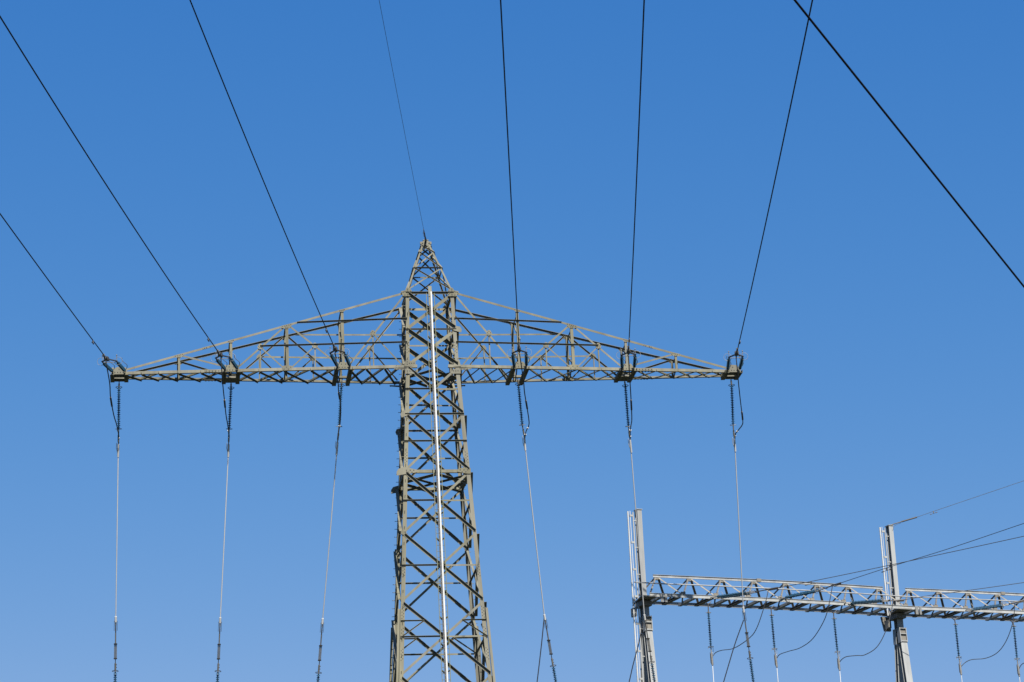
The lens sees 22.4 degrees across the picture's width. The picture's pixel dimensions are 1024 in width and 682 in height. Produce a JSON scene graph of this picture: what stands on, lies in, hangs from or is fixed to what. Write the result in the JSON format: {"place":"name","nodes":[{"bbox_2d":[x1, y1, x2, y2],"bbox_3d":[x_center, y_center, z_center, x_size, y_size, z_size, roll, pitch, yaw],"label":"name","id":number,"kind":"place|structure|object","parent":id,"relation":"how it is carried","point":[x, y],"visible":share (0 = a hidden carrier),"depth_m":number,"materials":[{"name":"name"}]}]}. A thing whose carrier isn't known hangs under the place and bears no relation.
{"place":"outdoors","nodes":[
{"label":"outdoors","id":0,"kind":"place"},
{"bbox_2d":[0,0,1023,681],"label":"sky","id":1,"kind":"structure","parent":0,"point":[881,382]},
{"bbox_2d":[794,0,1023,287],"bbox_3d":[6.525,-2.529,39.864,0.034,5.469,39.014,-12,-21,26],"label":"conductor","id":2,"kind":"object","parent":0,"point":[895,126],"visible":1,"depth_m":38.72,"materials":[{"name":"black"}]},
{"label":"ground","id":3,"kind":"structure","parent":0,"visible":0},
{"bbox_2d":[110,240,742,681],"bbox_3d":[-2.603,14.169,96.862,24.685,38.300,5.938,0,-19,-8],"label":"lattice pylon","id":4,"kind":"object","parent":3,"relation":"on","point":[402,488],"visible":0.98,"depth_m":100.36,"materials":[{"name":"grey metal"}]},
{"bbox_2d":[97,354,126,371],"bbox_3d":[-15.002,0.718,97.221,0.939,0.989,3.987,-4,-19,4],"label":"strain insulator set","id":5,"kind":"object","parent":4,"relation":"attached to","point":[119,364],"visible":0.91,"depth_m":97.06,"materials":[{"name":"grey metal"}]},
{"bbox_2d":[0,213,103,354],"bbox_3d":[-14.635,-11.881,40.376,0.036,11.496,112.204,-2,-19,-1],"label":"line conductor","id":6,"kind":"object","parent":5,"relation":"attached to","point":[48,280],"visible":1,"depth_m":83.27,"materials":[{"name":"black"}]},
{"bbox_2d":[105,361,119,438],"bbox_3d":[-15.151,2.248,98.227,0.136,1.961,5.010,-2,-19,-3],"label":"jumper cable","id":7,"kind":"object","parent":5,"relation":"hanging from","point":[111,401],"visible":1,"depth_m":97.75,"materials":[{"name":"black metal"}]},
{"bbox_2d":[116,381,121,456],"bbox_3d":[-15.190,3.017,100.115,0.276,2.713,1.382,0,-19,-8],"label":"insulator string","id":8,"kind":"object","parent":4,"relation":"hanging from","point":[118,414],"visible":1,"depth_m":100.03,"materials":[{"name":"grey ceramic"}]},
{"bbox_2d":[115,457,118,616],"bbox_3d":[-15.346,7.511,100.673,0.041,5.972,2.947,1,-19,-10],"label":"down conductor","id":9,"kind":"object","parent":8,"relation":"hanging from","point":[116,536],"visible":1,"depth_m":100.64,"materials":[{"name":"metal"}]},
{"bbox_2d":[112,616,117,681],"bbox_3d":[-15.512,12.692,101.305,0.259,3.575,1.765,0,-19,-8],"label":"strain insulator","id":10,"kind":"object","parent":9,"relation":"attached to","point":[115,654],"visible":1,"depth_m":101.23,"materials":[{"name":"metal"}]},
{"bbox_2d":[211,349,239,369],"bbox_3d":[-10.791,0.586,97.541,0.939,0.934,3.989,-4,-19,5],"label":"strain insulator set","id":11,"kind":"object","parent":4,"relation":"attached to","point":[231,360],"visible":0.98,"depth_m":97.38,"materials":[{"name":"black"}]},
{"bbox_2d":[0,16,217,350],"bbox_3d":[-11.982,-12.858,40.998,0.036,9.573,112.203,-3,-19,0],"label":"line conductor","id":12,"kind":"object","parent":11,"relation":"attached to","point":[98,172],"visible":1,"depth_m":70.25,"materials":[{"name":"black"}]},
{"bbox_2d":[220,357,229,438],"bbox_3d":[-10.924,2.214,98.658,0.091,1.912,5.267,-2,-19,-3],"label":"jumper cable","id":13,"kind":"object","parent":11,"relation":"hanging from","point":[224,398],"visible":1,"depth_m":98.02,"materials":[{"name":"black metal"}]},
{"bbox_2d":[226,382,233,456],"bbox_3d":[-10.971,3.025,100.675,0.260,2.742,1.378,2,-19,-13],"label":"insulator string","id":14,"kind":"object","parent":4,"relation":"hanging from","point":[229,418],"visible":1,"depth_m":100.61,"materials":[{"name":"grey"}]},
{"bbox_2d":[220,457,228,617],"bbox_3d":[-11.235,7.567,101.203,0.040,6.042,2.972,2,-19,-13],"label":"down conductor","id":15,"kind":"object","parent":14,"relation":"hanging from","point":[224,537],"visible":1,"depth_m":101.15,"materials":[{"name":"metal"}]},
{"bbox_2d":[215,617,221,681],"bbox_3d":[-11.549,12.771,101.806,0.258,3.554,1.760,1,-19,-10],"label":"strain insulator","id":16,"kind":"object","parent":15,"relation":"attached to","point":[218,651],"visible":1,"depth_m":101.74,"materials":[{"name":"metal"}]},
{"bbox_2d":[325,343,352,366],"bbox_3d":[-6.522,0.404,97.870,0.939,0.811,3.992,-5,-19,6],"label":"strain insulator set","id":17,"kind":"object","parent":4,"relation":"attached to","point":[335,349],"visible":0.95,"depth_m":97.69,"materials":[{"name":"black"}]},
{"bbox_2d":[189,0,332,343],"bbox_3d":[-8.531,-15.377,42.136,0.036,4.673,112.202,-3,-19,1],"label":"line conductor","id":18,"kind":"object","parent":17,"relation":"attached to","point":[254,158],"visible":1,"depth_m":73.31,"materials":[{"name":"black"}]},
{"bbox_2d":[335,352,340,431],"bbox_3d":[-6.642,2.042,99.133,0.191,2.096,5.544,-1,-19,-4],"label":"jumper cable","id":19,"kind":"object","parent":17,"relation":"hanging from","point":[338,392],"visible":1,"depth_m":98.39,"materials":[{"name":"black metal"}]},
{"bbox_2d":[335,378,344,454],"bbox_3d":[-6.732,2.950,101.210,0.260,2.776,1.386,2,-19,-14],"label":"insulator string","id":20,"kind":"object","parent":4,"relation":"hanging from","point":[337,442],"visible":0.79,"depth_m":101.16,"materials":[{"name":"grey"}]},
{"bbox_2d":[322,455,336,617],"bbox_3d":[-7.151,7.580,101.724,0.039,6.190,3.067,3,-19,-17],"label":"down conductor","id":21,"kind":"object","parent":20,"relation":"hanging from","point":[329,536],"visible":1,"depth_m":101.68,"materials":[{"name":"metal"}]},
{"bbox_2d":[315,618,323,681],"bbox_3d":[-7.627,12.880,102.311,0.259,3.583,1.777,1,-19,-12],"label":"strain insulator","id":22,"kind":"object","parent":21,"relation":"attached to","point":[320,648],"visible":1,"depth_m":102.23,"materials":[{"name":"metal"}]},
{"bbox_2d":[507,343,531,365],"bbox_3d":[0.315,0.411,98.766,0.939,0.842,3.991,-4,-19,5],"label":"strain insulator set","id":23,"kind":"object","parent":4,"relation":"attached to","point":[519,350],"visible":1,"depth_m":98.45,"materials":[{"name":"black"}]},
{"bbox_2d":[500,0,518,344],"bbox_3d":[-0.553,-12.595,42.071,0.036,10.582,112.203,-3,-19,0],"label":"line conductor","id":24,"kind":"object","parent":23,"relation":"attached to","point":[508,157],"visible":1,"depth_m":70.78,"materials":[{"name":"black"}]},
{"bbox_2d":[519,354,529,436],"bbox_3d":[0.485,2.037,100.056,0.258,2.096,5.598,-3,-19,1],"label":"jumper cable","id":25,"kind":"object","parent":23,"relation":"hanging from","point":[525,396],"visible":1,"depth_m":99.62,"materials":[{"name":"black metal"}]},
{"bbox_2d":[515,377,525,450],"bbox_3d":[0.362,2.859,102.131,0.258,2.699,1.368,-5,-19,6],"label":"insulator string","id":26,"kind":"object","parent":4,"relation":"hanging from","point":[520,407],"visible":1,"depth_m":102.08,"materials":[{"name":"grey"}]},
{"bbox_2d":[525,451,544,614],"bbox_3d":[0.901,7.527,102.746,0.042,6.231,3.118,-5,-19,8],"label":"down conductor","id":27,"kind":"object","parent":26,"relation":"hanging from","point":[534,532],"visible":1,"depth_m":102.69,"materials":[{"name":"metal"}]},
{"bbox_2d":[543,614,556,681],"bbox_3d":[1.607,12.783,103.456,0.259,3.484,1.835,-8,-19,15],"label":"strain insulator","id":28,"kind":"object","parent":27,"relation":"attached to","point":[550,652],"visible":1,"depth_m":103.38,"materials":[{"name":"metal"}]},
{"bbox_2d":[537,620,543,681],"bbox_3d":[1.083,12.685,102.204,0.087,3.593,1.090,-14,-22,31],"label":"tail cable","id":29,"kind":"object","parent":28,"relation":"attached to","point":[540,650],"visible":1,"depth_m":102.42,"materials":[{"name":"black plastic"}]},
{"bbox_2d":[622,380,631,452],"bbox_3d":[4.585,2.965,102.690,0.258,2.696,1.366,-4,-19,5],"label":"insulator string","id":30,"kind":"object","parent":4,"relation":"hanging from","point":[627,415],"visible":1,"depth_m":102.63,"materials":[{"name":"grey"}]},
{"bbox_2d":[631,453,644,614],"bbox_3d":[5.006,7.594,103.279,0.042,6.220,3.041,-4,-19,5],"label":"down conductor","id":31,"kind":"object","parent":30,"relation":"hanging from","point":[637,533],"visible":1,"depth_m":103.23,"materials":[{"name":"metal"}]},
{"bbox_2d":[643,615,655,681],"bbox_3d":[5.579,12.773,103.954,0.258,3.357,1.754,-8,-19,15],"label":"strain insulator","id":32,"kind":"object","parent":31,"relation":"attached to","point":[649,650],"visible":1,"depth_m":103.88,"materials":[{"name":"metal"}]},
{"bbox_2d":[629,623,642,681],"bbox_3d":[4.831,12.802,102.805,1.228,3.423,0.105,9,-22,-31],"label":"tail cable","id":33,"kind":"object","parent":32,"relation":"attached to","point":[636,652],"visible":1,"depth_m":102.98,"materials":[{"name":"black plastic"}]},
{"bbox_2d":[616,346,640,367],"bbox_3d":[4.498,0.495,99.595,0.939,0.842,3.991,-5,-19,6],"label":"strain insulator set","id":34,"kind":"object","parent":4,"relation":"attached to","point":[628,352],"visible":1,"depth_m":99.42,"materials":[{"name":"black"}]},
{"bbox_2d":[628,355,631,438],"bbox_3d":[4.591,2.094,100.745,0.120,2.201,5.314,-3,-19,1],"label":"jumper cable","id":35,"kind":"object","parent":34,"relation":"hanging from","point":[630,396],"visible":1,"depth_m":100.13,"materials":[{"name":"black metal"}]},
{"bbox_2d":[628,0,644,347],"bbox_3d":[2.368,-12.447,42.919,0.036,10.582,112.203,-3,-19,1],"label":"line conductor","id":36,"kind":"object","parent":34,"relation":"attached to","point":[637,158],"visible":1,"depth_m":70.93,"materials":[{"name":"black"}]},
{"bbox_2d":[728,377,735,451],"bbox_3d":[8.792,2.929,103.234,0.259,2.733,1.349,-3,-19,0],"label":"insulator string","id":37,"kind":"object","parent":4,"relation":"hanging from","point":[732,407],"visible":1,"depth_m":103.17,"materials":[{"name":"grey"}]},
{"bbox_2d":[735,452,743,606],"bbox_3d":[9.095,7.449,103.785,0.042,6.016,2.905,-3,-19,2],"label":"down conductor","id":38,"kind":"object","parent":37,"relation":"hanging from","point":[739,529],"visible":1,"depth_m":103.73,"materials":[{"name":"metal"}]},
{"bbox_2d":[742,607,754,681],"bbox_3d":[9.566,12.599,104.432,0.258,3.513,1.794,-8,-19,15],"label":"strain insulator","id":39,"kind":"object","parent":38,"relation":"attached to","point":[747,637],"visible":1,"depth_m":104.37,"materials":[{"name":"metal"}]},
{"bbox_2d":[723,621,743,681],"bbox_3d":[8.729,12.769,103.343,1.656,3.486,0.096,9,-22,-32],"label":"tail cable","id":40,"kind":"object","parent":39,"relation":"attached to","point":[732,651],"visible":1,"depth_m":103.51,"materials":[{"name":"black plastic"}]},
{"bbox_2d":[724,348,747,369],"bbox_3d":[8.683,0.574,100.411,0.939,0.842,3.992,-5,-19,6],"label":"strain insulator set","id":41,"kind":"object","parent":4,"relation":"attached to","point":[741,363],"visible":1,"depth_m":100.26,"materials":[{"name":"black"}]},
{"bbox_2d":[735,357,743,436],"bbox_3d":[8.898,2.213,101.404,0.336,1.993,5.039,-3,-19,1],"label":"jumper cable","id":42,"kind":"object","parent":41,"relation":"hanging from","point":[740,399],"visible":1,"depth_m":100.86,"materials":[{"name":"black metal"}]},
{"bbox_2d":[737,0,812,349],"bbox_3d":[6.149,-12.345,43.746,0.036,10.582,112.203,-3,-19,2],"label":"line conductor","id":43,"kind":"object","parent":41,"relation":"attached to","point":[778,160],"visible":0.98,"depth_m":71.73,"materials":[{"name":"black"}]},
{"bbox_3d":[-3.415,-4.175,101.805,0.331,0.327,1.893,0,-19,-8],"label":"earth wire clamp","id":44,"kind":"object","parent":4,"relation":"attached to","visible":0},
{"bbox_2d":[379,1,423,229],"bbox_3d":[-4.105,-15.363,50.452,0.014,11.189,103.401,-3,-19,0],"label":"earth wire","id":45,"kind":"object","parent":44,"relation":"attached to","point":[400,110],"visible":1,"depth_m":83.89,"materials":[{"name":"grey metal"}]},
{"bbox_2d":[627,509,667,681],"bbox_3d":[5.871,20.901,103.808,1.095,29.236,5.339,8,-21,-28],"label":"gantry column","id":46,"kind":"structure","parent":3,"relation":"on","point":[645,667],"depth_m":106.92,"materials":[{"name":"metal"}]},
{"bbox_2d":[634,574,907,615],"bbox_3d":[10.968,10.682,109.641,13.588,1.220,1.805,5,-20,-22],"label":"gantry beam","id":47,"kind":"structure","parent":46,"relation":"attached to","point":[791,601],"depth_m":109.45,"materials":[{"name":"metal"}]},
{"bbox_2d":[706,601,713,664],"bbox_3d":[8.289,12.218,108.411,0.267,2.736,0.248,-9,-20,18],"label":"gantry insulator","id":48,"kind":"object","parent":47,"relation":"hanging from","point":[710,643],"visible":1,"depth_m":108.31,"materials":[{"name":"black ceramic"}]},
{"bbox_2d":[713,589,768,655],"bbox_3d":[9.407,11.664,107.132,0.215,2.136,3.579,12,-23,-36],"label":"jumper cable","id":49,"kind":"object","parent":48,"relation":"attached to","point":[754,631],"visible":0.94,"depth_m":106.25,"materials":[{"name":"black metal"}]},
{"bbox_2d":[710,587,777,598],"bbox_3d":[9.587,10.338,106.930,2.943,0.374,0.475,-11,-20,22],"label":"gantry strain set","id":50,"kind":"object","parent":47,"relation":"attached to","point":[729,595],"visible":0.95,"depth_m":106.96,"materials":[{"name":"blue"}]},
{"bbox_2d":[778,536,1023,587],"bbox_3d":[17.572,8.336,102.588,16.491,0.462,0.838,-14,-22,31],"label":"feeder wire","id":51,"kind":"object","parent":50,"relation":"attached to","point":[905,561],"visible":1,"depth_m":104.00,"materials":[{"name":"grey metal"}]},
{"bbox_2d":[768,606,777,667],"bbox_3d":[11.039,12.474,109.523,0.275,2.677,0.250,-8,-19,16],"label":"gantry insulator","id":52,"kind":"object","parent":47,"relation":"hanging from","point":[774,648],"visible":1,"depth_m":109.47,"materials":[{"name":"black ceramic"}]},
{"bbox_2d":[777,586,832,657],"bbox_3d":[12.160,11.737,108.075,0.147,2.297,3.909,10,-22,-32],"label":"jumper cable","id":53,"kind":"object","parent":52,"relation":"attached to","point":[817,631],"visible":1,"depth_m":107.23,"materials":[{"name":"grey metal"}]},
{"bbox_2d":[779,582,840,599],"bbox_3d":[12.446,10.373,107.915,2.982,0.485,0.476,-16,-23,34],"label":"gantry strain set","id":54,"kind":"object","parent":47,"relation":"attached to","point":[791,595],"visible":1,"depth_m":107.85,"materials":[{"name":"blue"}]},
{"bbox_2d":[841,523,1023,582],"bbox_3d":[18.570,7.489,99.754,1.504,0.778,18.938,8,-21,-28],"label":"feeder wire","id":55,"kind":"object","parent":54,"relation":"attached to","point":[933,553],"visible":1,"depth_m":103.55,"materials":[{"name":"grey metal"}]},
{"bbox_2d":[830,610,840,669],"bbox_3d":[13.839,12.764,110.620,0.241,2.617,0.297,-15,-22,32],"label":"gantry insulator","id":56,"kind":"object","parent":47,"relation":"hanging from","point":[836,641],"visible":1,"depth_m":110.57,"materials":[{"name":"black ceramic"}]},
{"bbox_2d":[840,601,893,661],"bbox_3d":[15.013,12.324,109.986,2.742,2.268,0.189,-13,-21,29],"label":"jumper cable","id":57,"kind":"object","parent":56,"relation":"attached to","point":[880,641],"visible":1,"depth_m":109.58,"materials":[{"name":"grey metal"}]},
{"bbox_2d":[844,597,903,604],"bbox_3d":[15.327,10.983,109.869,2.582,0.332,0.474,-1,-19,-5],"label":"gantry strain set","id":58,"kind":"object","parent":47,"relation":"attached to","point":[880,600],"visible":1,"depth_m":109.77,"materials":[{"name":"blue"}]},
{"bbox_2d":[904,582,1023,599],"bbox_3d":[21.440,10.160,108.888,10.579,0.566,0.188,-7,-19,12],"label":"feeder wire","id":59,"kind":"object","parent":58,"relation":"attached to","point":[965,590],"visible":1,"depth_m":109.45,"materials":[{"name":"grey metal"}]},
{"bbox_2d":[879,525,921,681],"bbox_3d":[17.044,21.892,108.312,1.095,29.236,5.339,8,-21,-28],"label":"gantry column","id":60,"kind":"structure","parent":3,"relation":"on","point":[903,672],"depth_m":111.57,"materials":[{"name":"metal"}]},
{"bbox_2d":[890,516,916,527],"bbox_3d":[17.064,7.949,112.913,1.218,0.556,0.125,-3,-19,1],"label":"stay clamp","id":61,"kind":"object","parent":60,"relation":"attached to","point":[904,520],"visible":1,"depth_m":112.93,"materials":[{"name":"grey metal"}]},
{"bbox_2d":[918,481,1021,516],"bbox_3d":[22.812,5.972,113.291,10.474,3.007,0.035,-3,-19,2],"label":"earth wire","id":62,"kind":"object","parent":61,"relation":"attached to","point":[971,498],"visible":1,"depth_m":113.13,"materials":[{"name":"grey metal"}]},
{"bbox_2d":[888,588,1023,621],"bbox_3d":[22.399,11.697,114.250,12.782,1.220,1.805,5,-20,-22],"label":"gantry beam","id":63,"kind":"structure","parent":60,"relation":"attached to","point":[944,610],"depth_m":113.01,"materials":[{"name":"metal"}]},
{"bbox_2d":[951,617,961,674],"bbox_3d":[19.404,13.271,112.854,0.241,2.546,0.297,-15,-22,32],"label":"gantry insulator","id":64,"kind":"object","parent":63,"relation":"hanging from","point":[959,656],"visible":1,"depth_m":112.80,"materials":[{"name":"black ceramic"}]},
{"bbox_2d":[961,603,1014,666],"bbox_3d":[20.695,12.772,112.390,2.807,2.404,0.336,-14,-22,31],"label":"jumper cable","id":65,"kind":"object","parent":64,"relation":"attached to","point":[1004,643],"visible":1,"depth_m":111.95,"materials":[{"name":"black metal"}]},
{"bbox_2d":[965,599,1023,611],"bbox_3d":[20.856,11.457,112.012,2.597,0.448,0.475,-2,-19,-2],"label":"gantry strain set","id":66,"kind":"object","parent":63,"relation":"attached to","point":[991,606],"visible":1,"depth_m":111.89,"materials":[{"name":"blue"}]},
{"bbox_2d":[1010,620,1019,675],"bbox_3d":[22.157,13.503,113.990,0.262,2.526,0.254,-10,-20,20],"label":"gantry insulator","id":67,"kind":"object","parent":63,"relation":"hanging from","point":[1016,651],"visible":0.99,"depth_m":113.94,"materials":[{"name":"black ceramic"}]}
]}

